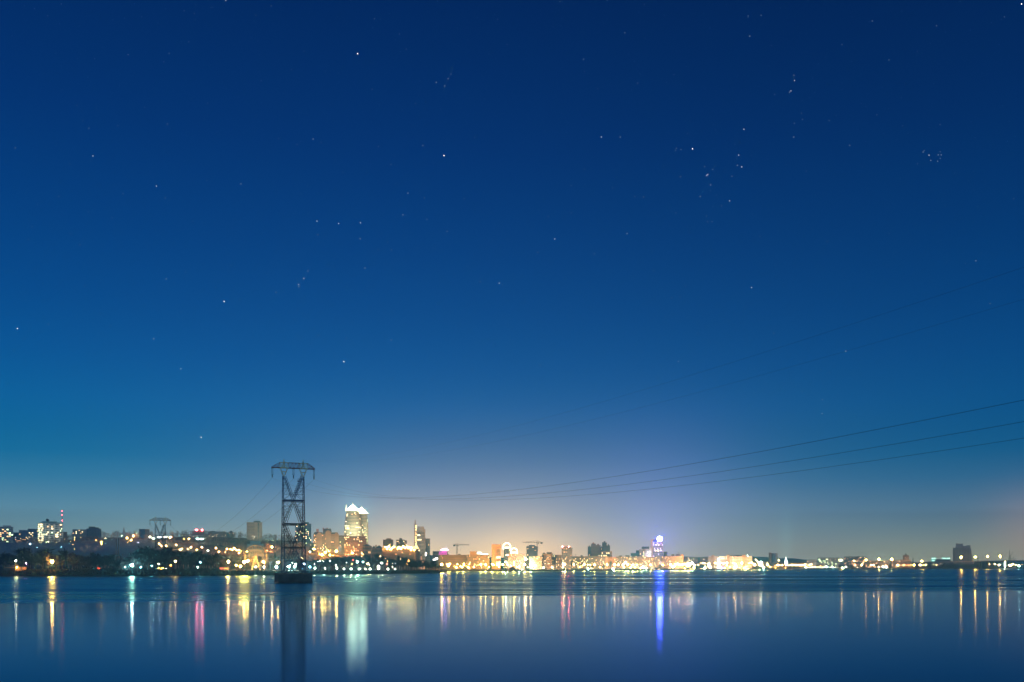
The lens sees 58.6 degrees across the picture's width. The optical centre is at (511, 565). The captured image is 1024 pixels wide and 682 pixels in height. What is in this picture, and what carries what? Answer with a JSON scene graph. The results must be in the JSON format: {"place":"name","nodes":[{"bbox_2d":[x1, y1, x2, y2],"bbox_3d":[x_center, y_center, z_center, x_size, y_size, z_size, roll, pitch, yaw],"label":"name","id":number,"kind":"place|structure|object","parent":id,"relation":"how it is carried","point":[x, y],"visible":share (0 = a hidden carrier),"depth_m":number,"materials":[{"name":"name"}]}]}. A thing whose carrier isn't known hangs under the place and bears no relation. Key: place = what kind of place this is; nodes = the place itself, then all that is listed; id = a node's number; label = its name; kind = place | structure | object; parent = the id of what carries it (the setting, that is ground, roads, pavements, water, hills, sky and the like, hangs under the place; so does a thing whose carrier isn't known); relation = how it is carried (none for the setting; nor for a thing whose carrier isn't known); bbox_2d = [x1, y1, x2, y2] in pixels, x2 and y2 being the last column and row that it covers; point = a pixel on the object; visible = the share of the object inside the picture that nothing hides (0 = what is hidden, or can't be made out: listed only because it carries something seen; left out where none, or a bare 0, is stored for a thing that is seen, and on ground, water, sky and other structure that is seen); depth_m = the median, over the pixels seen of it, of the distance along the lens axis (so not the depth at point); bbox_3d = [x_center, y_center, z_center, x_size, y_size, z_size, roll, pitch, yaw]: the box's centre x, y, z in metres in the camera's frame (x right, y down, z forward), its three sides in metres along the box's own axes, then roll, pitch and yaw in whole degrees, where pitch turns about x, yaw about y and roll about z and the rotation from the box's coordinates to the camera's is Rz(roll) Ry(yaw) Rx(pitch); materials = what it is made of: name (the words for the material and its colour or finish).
{"place":"outdoors","nodes":[
{"label":"outdoors","id":0,"kind":"place"},
{"bbox_2d":[503,543,510,568],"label":"arched tower","id":1,"kind":"structure","parent":0,"point":[507,549],"depth_m":1760.40,"materials":[{"name":"white glass"}]},
{"bbox_2d":[0,569,1023,681],"bbox_3d":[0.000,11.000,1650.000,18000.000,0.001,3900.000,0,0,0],"label":"river","id":2,"kind":"structure","parent":0,"point":[873,625],"depth_m":160.92,"materials":[{"name":"liquid"}]},
{"bbox_2d":[274,573,312,582],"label":"concrete pier","id":3,"kind":"structure","parent":2,"relation":"in","point":[294,578],"depth_m":568.42,"materials":[{"name":"concrete"}]},
{"bbox_2d":[271,460,314,573],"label":"power pylon","id":4,"kind":"object","parent":3,"relation":"on","point":[299,533],"visible":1,"depth_m":573.58,"materials":[{"name":"grey metal"}]},
{"bbox_2d":[276,400,1022,497],"bbox_3d":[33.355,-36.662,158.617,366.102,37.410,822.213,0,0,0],"label":"power line","id":5,"kind":"object","parent":4,"relation":"hanging from","point":[749,453],"visible":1,"depth_m":140.37,"materials":[{"name":"grey metal"}]},
{"bbox_2d":[285,267,1023,460],"bbox_3d":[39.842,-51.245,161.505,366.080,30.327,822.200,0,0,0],"label":"earth wire","id":6,"kind":"object","parent":4,"relation":"attached to","point":[785,345],"visible":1,"depth_m":144.06,"materials":[{"name":"grey metal"}]},
{"bbox_2d":[293,421,1023,498],"bbox_3d":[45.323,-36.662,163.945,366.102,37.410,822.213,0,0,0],"label":"power line","id":7,"kind":"object","parent":4,"relation":"hanging from","point":[748,467],"visible":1,"depth_m":160.69,"materials":[{"name":"grey metal"}]},
{"bbox_2d":[317,438,1021,499],"bbox_3d":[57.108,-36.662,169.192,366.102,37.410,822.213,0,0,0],"label":"power line","id":8,"kind":"object","parent":4,"relation":"hanging from","point":[756,476],"visible":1,"depth_m":179.33,"materials":[{"name":"grey metal"}]},
{"bbox_2d":[317,299,1022,461],"bbox_3d":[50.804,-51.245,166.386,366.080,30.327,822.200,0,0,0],"label":"earth wire","id":9,"kind":"object","parent":4,"relation":"attached to","point":[741,380],"visible":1,"depth_m":174.29,"materials":[{"name":"grey metal"}]},
{"bbox_2d":[0,536,1023,575],"bbox_3d":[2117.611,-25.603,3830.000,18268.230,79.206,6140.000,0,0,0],"label":"ground","id":10,"kind":"structure","parent":0,"point":[951,565],"depth_m":1556.90,"materials":[{"name":"black plant"}]},
{"bbox_2d":[0,550,10,568],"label":"bare tree","id":11,"kind":"object","parent":10,"relation":"on","point":[3,555],"visible":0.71,"depth_m":953.62,"materials":[{"name":"brown plant"}]},
{"bbox_2d":[0,525,12,542],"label":"office block","id":12,"kind":"structure","parent":10,"relation":"on","point":[6,531],"depth_m":1898.94,"materials":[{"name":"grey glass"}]},
{"bbox_2d":[4,561,26,570],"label":"boat house","id":13,"kind":"structure","parent":10,"relation":"on","point":[14,568],"depth_m":902.90,"materials":[{"name":"beige paint"}]},
{"bbox_2d":[7,554,23,565],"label":"bare tree","id":14,"kind":"object","parent":10,"relation":"on","point":[16,557],"visible":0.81,"depth_m":921.42,"materials":[{"name":"brown plant"}]},
{"bbox_2d":[16,557,24,565],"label":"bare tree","id":15,"kind":"object","parent":10,"relation":"on","point":[21,561],"visible":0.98,"depth_m":915.95,"materials":[{"name":"brown plant"}]},
{"bbox_2d":[13,547,30,566],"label":"bare tree","id":16,"kind":"object","parent":10,"relation":"on","point":[25,550],"visible":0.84,"depth_m":964.34,"materials":[{"name":"brown plant"}]},
{"bbox_2d":[19,529,37,538],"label":"apartment block","id":17,"kind":"structure","parent":10,"relation":"on","point":[25,534],"depth_m":1999.84,"materials":[{"name":"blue concrete"}]},
{"bbox_2d":[24,553,32,568],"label":"bare tree","id":18,"kind":"object","parent":10,"relation":"on","point":[28,559],"visible":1,"depth_m":933.18,"materials":[{"name":"brown plant"}]},
{"bbox_2d":[34,549,45,568],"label":"bare tree","id":19,"kind":"object","parent":10,"relation":"on","point":[39,553],"visible":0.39,"depth_m":976.80,"materials":[{"name":"brown plant"}]},
{"bbox_2d":[38,553,44,568],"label":"bare tree","id":20,"kind":"object","parent":10,"relation":"on","point":[40,557],"visible":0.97,"depth_m":919.61,"materials":[{"name":"brown plant"}]},
{"bbox_2d":[34,548,54,568],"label":"bare tree","id":21,"kind":"object","parent":10,"relation":"on","point":[46,551],"visible":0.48,"depth_m":989.50,"materials":[{"name":"brown plant"}]},
{"bbox_2d":[42,553,50,565],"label":"bare tree","id":22,"kind":"object","parent":10,"relation":"on","point":[47,560],"visible":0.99,"depth_m":915.11,"materials":[{"name":"brown plant"}]},
{"bbox_2d":[38,519,62,542],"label":"office tower","id":23,"kind":"structure","parent":10,"relation":"on","point":[47,528],"depth_m":1800.58,"materials":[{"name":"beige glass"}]},
{"bbox_2d":[51,556,59,568],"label":"bare tree","id":24,"kind":"object","parent":10,"relation":"on","point":[56,559],"visible":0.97,"depth_m":931.31,"materials":[{"name":"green plant"}]},
{"bbox_2d":[54,548,71,568],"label":"bare tree","id":25,"kind":"object","parent":10,"relation":"on","point":[64,552],"visible":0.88,"depth_m":1000.21,"materials":[{"name":"brown plant"}]},
{"bbox_2d":[64,552,75,568],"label":"bare tree","id":26,"kind":"object","parent":10,"relation":"on","point":[72,554],"visible":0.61,"depth_m":952.19,"materials":[{"name":"brown plant"}]},
{"bbox_2d":[67,556,77,568],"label":"bare tree","id":27,"kind":"object","parent":10,"relation":"on","point":[72,559],"visible":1,"depth_m":934.17,"materials":[{"name":"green plant"}]},
{"bbox_2d":[72,529,85,540],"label":"apartment block","id":28,"kind":"structure","parent":10,"relation":"on","point":[78,534],"depth_m":1764.28,"materials":[{"name":"grey concrete"}]},
{"bbox_2d":[80,543,97,551],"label":"old house","id":29,"kind":"structure","parent":10,"relation":"on","point":[82,545],"depth_m":1465.63,"materials":[{"name":"grey paint"}]},
{"bbox_2d":[86,527,100,540],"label":"apartment block","id":30,"kind":"structure","parent":10,"relation":"on","point":[91,532],"depth_m":1746.70,"materials":[{"name":"grey concrete"}]},
{"bbox_2d":[121,528,130,537],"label":"church","id":31,"kind":"structure","parent":10,"relation":"on","point":[124,534],"depth_m":1899.70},
{"bbox_2d":[129,552,151,567],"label":"bare tree","id":32,"kind":"object","parent":10,"relation":"on","point":[136,561],"visible":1,"depth_m":920.45,"materials":[{"name":"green plant"}]},
{"bbox_2d":[144,553,157,567],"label":"bare tree","id":33,"kind":"object","parent":10,"relation":"on","point":[151,556],"visible":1,"depth_m":923.44,"materials":[{"name":"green plant"}]},
{"bbox_2d":[151,550,163,567],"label":"bare tree","id":34,"kind":"object","parent":10,"relation":"on","point":[158,554],"visible":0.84,"depth_m":940.21,"materials":[{"name":"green plant"}]},
{"bbox_2d":[149,516,170,549],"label":"power pylon","id":35,"kind":"object","parent":10,"relation":"on","point":[160,520],"visible":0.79,"depth_m":1226.78,"materials":[{"name":"metal"}]},
{"bbox_2d":[152,550,167,567],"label":"bare tree","id":36,"kind":"object","parent":10,"relation":"on","point":[162,552],"visible":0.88,"depth_m":943.16,"materials":[{"name":"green plant"}]},
{"bbox_2d":[160,546,180,567],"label":"bare tree","id":37,"kind":"object","parent":10,"relation":"on","point":[170,549],"visible":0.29,"depth_m":975.59,"materials":[{"name":"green plant"}]},
{"bbox_2d":[171,555,182,568],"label":"bare tree","id":38,"kind":"object","parent":10,"relation":"on","point":[176,558],"visible":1,"depth_m":937.80,"materials":[{"name":"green plant"}]},
{"bbox_2d":[178,554,193,564],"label":"bare tree","id":39,"kind":"object","parent":10,"relation":"on","point":[183,556],"visible":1,"depth_m":942.73,"materials":[{"name":"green plant"}]},
{"bbox_2d":[192,557,205,568],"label":"bare tree","id":40,"kind":"object","parent":10,"relation":"on","point":[199,563],"visible":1,"depth_m":960.22,"materials":[{"name":"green plant"}]},
{"bbox_2d":[197,554,210,567],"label":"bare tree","id":41,"kind":"object","parent":10,"relation":"on","point":[204,557],"visible":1,"depth_m":963.35,"materials":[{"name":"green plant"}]},
{"bbox_2d":[0,530,429,568],"bbox_3d":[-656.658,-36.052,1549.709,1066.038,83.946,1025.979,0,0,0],"label":"hillside woodland","id":42,"kind":"object","parent":10,"relation":"on","point":[131,536],"visible":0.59,"depth_m":1534.72,"materials":[{"name":"plant"}]},
{"bbox_2d":[208,531,225,536],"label":"school building","id":43,"kind":"structure","parent":10,"relation":"on","point":[218,534],"depth_m":2059.95,"materials":[{"name":"grey glass"}]},
{"bbox_2d":[210,552,230,567],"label":"bare tree","id":44,"kind":"object","parent":10,"relation":"on","point":[218,556],"visible":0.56,"depth_m":1001.19,"materials":[{"name":"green plant"}]},
{"bbox_2d":[0,568,446,575],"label":"bank undergrowth","id":45,"kind":"object","parent":10,"relation":"on","point":[136,571],"visible":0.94,"depth_m":924.29,"materials":[{"name":"plant"}]},
{"bbox_2d":[247,521,261,540],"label":"hotel","id":46,"kind":"structure","parent":10,"relation":"on","point":[256,531],"depth_m":1833.30,"materials":[{"name":"grey glass"}]},
{"bbox_2d":[247,541,263,564],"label":"culture hall","id":47,"kind":"structure","parent":10,"relation":"on","point":[254,548],"depth_m":1239.96,"materials":[{"name":"beige glass"}]},
{"bbox_2d":[244,545,267,568],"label":"ferris wheel","id":48,"kind":"object","parent":10,"relation":"on","point":[255,556],"visible":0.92,"depth_m":1014.12,"materials":[{"name":"yellow metal"}]},
{"bbox_2d":[295,522,310,545],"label":"apartment tower","id":49,"kind":"structure","parent":10,"relation":"on","point":[307,533],"depth_m":1751.31,"materials":[{"name":"grey concrete"}]},
{"bbox_2d":[313,528,338,552],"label":"gabled apartments","id":50,"kind":"structure","parent":10,"relation":"on","point":[327,539],"depth_m":1639.87,"materials":[{"name":"beige concrete"}]},
{"bbox_2d":[339,535,344,554],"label":"apartment wing","id":51,"kind":"structure","parent":10,"relation":"on","point":[341,544],"depth_m":1607.91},
{"bbox_2d":[344,505,361,535],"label":"round tower","id":52,"kind":"structure","parent":10,"relation":"on","point":[352,525],"depth_m":1688.12,"materials":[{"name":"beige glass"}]},
{"bbox_2d":[344,535,366,556],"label":"brick apartments","id":53,"kind":"structure","parent":10,"relation":"on","point":[354,544],"depth_m":1599.62,"materials":[{"name":"orange brick"}]},
{"bbox_2d":[359,506,367,543],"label":"round tower","id":54,"kind":"structure","parent":10,"relation":"on","point":[364,520],"depth_m":1714.74,"materials":[{"name":"beige glass"}]},
{"bbox_2d":[362,544,371,556],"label":"villa","id":55,"kind":"object","parent":10,"relation":"on","point":[367,549],"visible":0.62,"depth_m":1500.08,"materials":[{"name":"grey concrete"}]},
{"bbox_2d":[372,545,382,558],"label":"villa","id":56,"kind":"object","parent":10,"relation":"on","point":[376,549],"visible":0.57,"depth_m":1500.12,"materials":[{"name":"grey brick"}]},
{"bbox_2d":[372,553,384,569],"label":"bare tree","id":57,"kind":"object","parent":10,"relation":"on","point":[378,560],"visible":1,"depth_m":1128.39,"materials":[{"name":"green plant"}]},
{"bbox_2d":[383,538,392,549],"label":"stepped apartments","id":58,"kind":"structure","parent":10,"relation":"on","point":[387,542],"depth_m":1750.05,"materials":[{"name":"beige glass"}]},
{"bbox_2d":[383,545,418,565],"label":"residence","id":59,"kind":"structure","parent":10,"relation":"on","point":[409,552],"depth_m":1520.42,"materials":[{"name":"orange brick"}]},
{"bbox_2d":[396,538,406,549],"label":"stepped apartments","id":60,"kind":"structure","parent":10,"relation":"on","point":[401,543],"depth_m":1800.22,"materials":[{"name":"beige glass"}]},
{"bbox_2d":[414,520,424,560],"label":"office tower","id":61,"kind":"structure","parent":10,"relation":"on","point":[419,537],"depth_m":1743.62,"materials":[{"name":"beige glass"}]},
{"bbox_2d":[425,538,429,562],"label":"office tower","id":62,"kind":"structure","parent":10,"relation":"on","point":[427,545],"depth_m":1760.21,"materials":[{"name":"grey glass"}]},
{"bbox_2d":[433,551,447,562],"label":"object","id":63,"kind":"object","parent":10,"relation":"on","point":[436,554],"visible":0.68,"depth_m":1899.67,"materials":[{"name":"pink glass"}]},
{"bbox_2d":[439,554,466,568],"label":"apartment block","id":64,"kind":"structure","parent":10,"relation":"on","point":[458,561],"depth_m":1700.27,"materials":[{"name":"beige glass"}]},
{"bbox_2d":[467,551,489,568],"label":"apartment block","id":65,"kind":"structure","parent":10,"relation":"on","point":[474,561],"depth_m":1690.10,"materials":[{"name":"beige glass"}]},
{"bbox_2d":[492,544,500,568],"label":"office tower","id":66,"kind":"structure","parent":10,"relation":"on","point":[496,555],"depth_m":1699.96,"materials":[{"name":"orange paint"}]},
{"bbox_2d":[508,554,524,569],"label":"department store","id":67,"kind":"structure","parent":10,"relation":"on","point":[518,560],"depth_m":1700.00,"materials":[{"name":"beige glass"}]},
{"bbox_2d":[529,556,533,569],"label":"apartment block","id":68,"kind":"structure","parent":10,"relation":"on","point":[531,562],"depth_m":1690.03,"materials":[{"name":"beige glass"}]},
{"bbox_2d":[526,545,537,568],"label":"apartment tower","id":69,"kind":"structure","parent":10,"relation":"on","point":[531,550],"depth_m":1760.14,"materials":[{"name":"grey glass"}]},
{"bbox_2d":[451,569,624,570],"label":"embankment wall","id":70,"kind":"structure","parent":10,"relation":"on","point":[554,570],"depth_m":1667.73,"materials":[{"name":"concrete"}]},
{"bbox_2d":[534,556,541,568],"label":"apartment block","id":71,"kind":"structure","parent":10,"relation":"on","point":[537,562],"depth_m":1680.05,"materials":[{"name":"beige concrete"}]},
{"bbox_2d":[542,552,551,568],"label":"apartment block","id":72,"kind":"structure","parent":10,"relation":"on","point":[547,560],"depth_m":1685.04,"materials":[{"name":"brown concrete"}]},
{"bbox_2d":[552,554,561,568],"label":"apartment block","id":73,"kind":"structure","parent":10,"relation":"on","point":[556,561],"depth_m":1689.99,"materials":[{"name":"beige paint"}]},
{"bbox_2d":[562,546,571,568],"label":"apartment tower","id":74,"kind":"structure","parent":10,"relation":"on","point":[566,555],"depth_m":1760.24,"materials":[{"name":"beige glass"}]},
{"bbox_2d":[572,555,604,568],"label":"long apartments","id":75,"kind":"structure","parent":10,"relation":"on","point":[589,560],"depth_m":1839.41,"materials":[{"name":"beige paint"}]},
{"bbox_2d":[591,542,595,555],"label":"apartment tower","id":76,"kind":"structure","parent":10,"relation":"on","point":[593,549],"depth_m":1954.15,"materials":[{"name":"grey glass"}]},
{"bbox_2d":[596,544,600,555],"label":"apartment tower","id":77,"kind":"structure","parent":10,"relation":"on","point":[598,546],"depth_m":1963.97,"materials":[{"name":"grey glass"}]},
{"bbox_2d":[602,541,606,550],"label":"apartment tower","id":78,"kind":"structure","parent":10,"relation":"on","point":[604,545],"depth_m":1956.08,"materials":[{"name":"grey glass"}]},
{"bbox_2d":[600,551,611,556],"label":"office block","id":79,"kind":"structure","parent":10,"relation":"on","point":[606,553],"depth_m":1910.01,"materials":[{"name":"beige paint"}]},
{"bbox_2d":[608,557,615,568],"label":"apartment block","id":80,"kind":"structure","parent":10,"relation":"on","point":[613,561],"depth_m":1889.93,"materials":[{"name":"orange paint"}]},
{"bbox_2d":[616,555,653,568],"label":"long apartments","id":81,"kind":"structure","parent":10,"relation":"on","point":[638,562],"depth_m":1985.15,"materials":[{"name":"beige paint"}]},
{"bbox_2d":[639,547,651,556],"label":"office block","id":82,"kind":"structure","parent":10,"relation":"on","point":[645,551],"depth_m":2080.27,"materials":[{"name":"white glass"}]},
{"bbox_2d":[651,536,662,565],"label":"office tower","id":83,"kind":"structure","parent":10,"relation":"on","point":[657,549],"depth_m":2109.88,"materials":[{"name":"purple glass"}]},
{"bbox_2d":[654,557,659,567],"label":"apartment block","id":84,"kind":"structure","parent":10,"relation":"on","point":[656,562],"depth_m":2010.16,"materials":[{"name":"beige concrete"}]},
{"bbox_2d":[661,551,680,568],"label":"institute building","id":85,"kind":"structure","parent":10,"relation":"on","point":[667,561],"depth_m":2085.29,"materials":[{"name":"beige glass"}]},
{"bbox_2d":[684,557,697,564],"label":"apartment block","id":86,"kind":"structure","parent":10,"relation":"on","point":[691,560],"depth_m":2399.73,"materials":[{"name":"beige concrete"}]},
{"bbox_2d":[625,569,771,570],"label":"embankment wall","id":87,"kind":"structure","parent":10,"relation":"on","point":[694,569],"depth_m":2034.67,"materials":[{"name":"stone"}]},
{"bbox_2d":[700,557,707,564],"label":"apartment block","id":88,"kind":"structure","parent":10,"relation":"on","point":[703,560],"depth_m":2400.18,"materials":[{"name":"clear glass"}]},
{"bbox_2d":[708,555,751,568],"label":"hospital","id":89,"kind":"structure","parent":10,"relation":"on","point":[739,562],"depth_m":2238.89,"materials":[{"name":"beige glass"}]},
{"bbox_2d":[752,561,769,567],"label":"flat hall","id":90,"kind":"structure","parent":10,"relation":"on","point":[762,564],"depth_m":2419.73,"materials":[{"name":"beige paint"}]},
{"bbox_2d":[769,553,777,561],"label":"cylinder tower","id":91,"kind":"structure","parent":10,"relation":"on","point":[773,557],"depth_m":2594.52,"materials":[{"name":"grey glass"}]},
{"bbox_2d":[770,562,784,567],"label":"flat hall","id":92,"kind":"structure","parent":10,"relation":"on","point":[775,564],"depth_m":2479.95,"materials":[{"name":"beige paint"}]},
{"bbox_2d":[788,561,806,566],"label":"flat hall","id":93,"kind":"structure","parent":10,"relation":"on","point":[800,563],"depth_m":2698.60,"materials":[{"name":"white paint"}]},
{"bbox_2d":[807,560,816,567],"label":"flat hall","id":94,"kind":"structure","parent":10,"relation":"on","point":[814,562],"depth_m":2719.29,"materials":[{"name":"grey glass"}]},
{"bbox_2d":[817,558,839,567],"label":"glass hall","id":95,"kind":"structure","parent":10,"relation":"on","point":[823,562],"depth_m":2760.51,"materials":[{"name":"glass"}]},
{"bbox_2d":[844,556,866,567],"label":"apartment block","id":96,"kind":"structure","parent":10,"relation":"on","point":[856,559],"depth_m":2779.91,"materials":[{"name":"grey concrete"}]},
{"bbox_2d":[867,561,889,567],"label":"terrace","id":97,"kind":"structure","parent":10,"relation":"on","point":[870,564],"depth_m":2799.95,"materials":[{"name":"brown concrete"}]},
{"bbox_2d":[890,560,900,567],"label":"terrace","id":98,"kind":"structure","parent":10,"relation":"on","point":[895,565],"depth_m":2811.08,"materials":[{"name":"brown glass"}]},
{"bbox_2d":[785,560,1023,568],"bbox_3d":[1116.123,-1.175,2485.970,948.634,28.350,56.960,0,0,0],"label":"road bridge","id":99,"kind":"structure","parent":10,"relation":"on","point":[982,564],"depth_m":2482.64,"materials":[{"name":"concrete"}]},
{"bbox_2d":[901,554,910,567],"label":"station tower","id":100,"kind":"structure","parent":10,"relation":"on","point":[905,560],"depth_m":2800.00,"materials":[{"name":"brown concrete"}]},
{"bbox_2d":[931,558,950,564],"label":"office block","id":101,"kind":"structure","parent":10,"relation":"on","point":[947,560],"depth_m":2800.28,"materials":[{"name":"grey glass"}]},
{"bbox_2d":[953,543,973,563],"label":"stepped tower","id":102,"kind":"structure","parent":10,"relation":"on","point":[964,553],"depth_m":2700.45,"materials":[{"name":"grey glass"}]},
{"bbox_2d":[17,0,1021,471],"bbox_3d":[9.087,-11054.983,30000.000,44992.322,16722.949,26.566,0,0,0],"label":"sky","id":103,"kind":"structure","parent":0,"point":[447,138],"depth_m":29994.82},
{"bbox_2d":[430,555,1023,563],"bbox_3d":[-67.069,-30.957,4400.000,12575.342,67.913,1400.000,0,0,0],"label":"hills","id":104,"kind":"structure","parent":0,"point":[792,560],"depth_m":4173.53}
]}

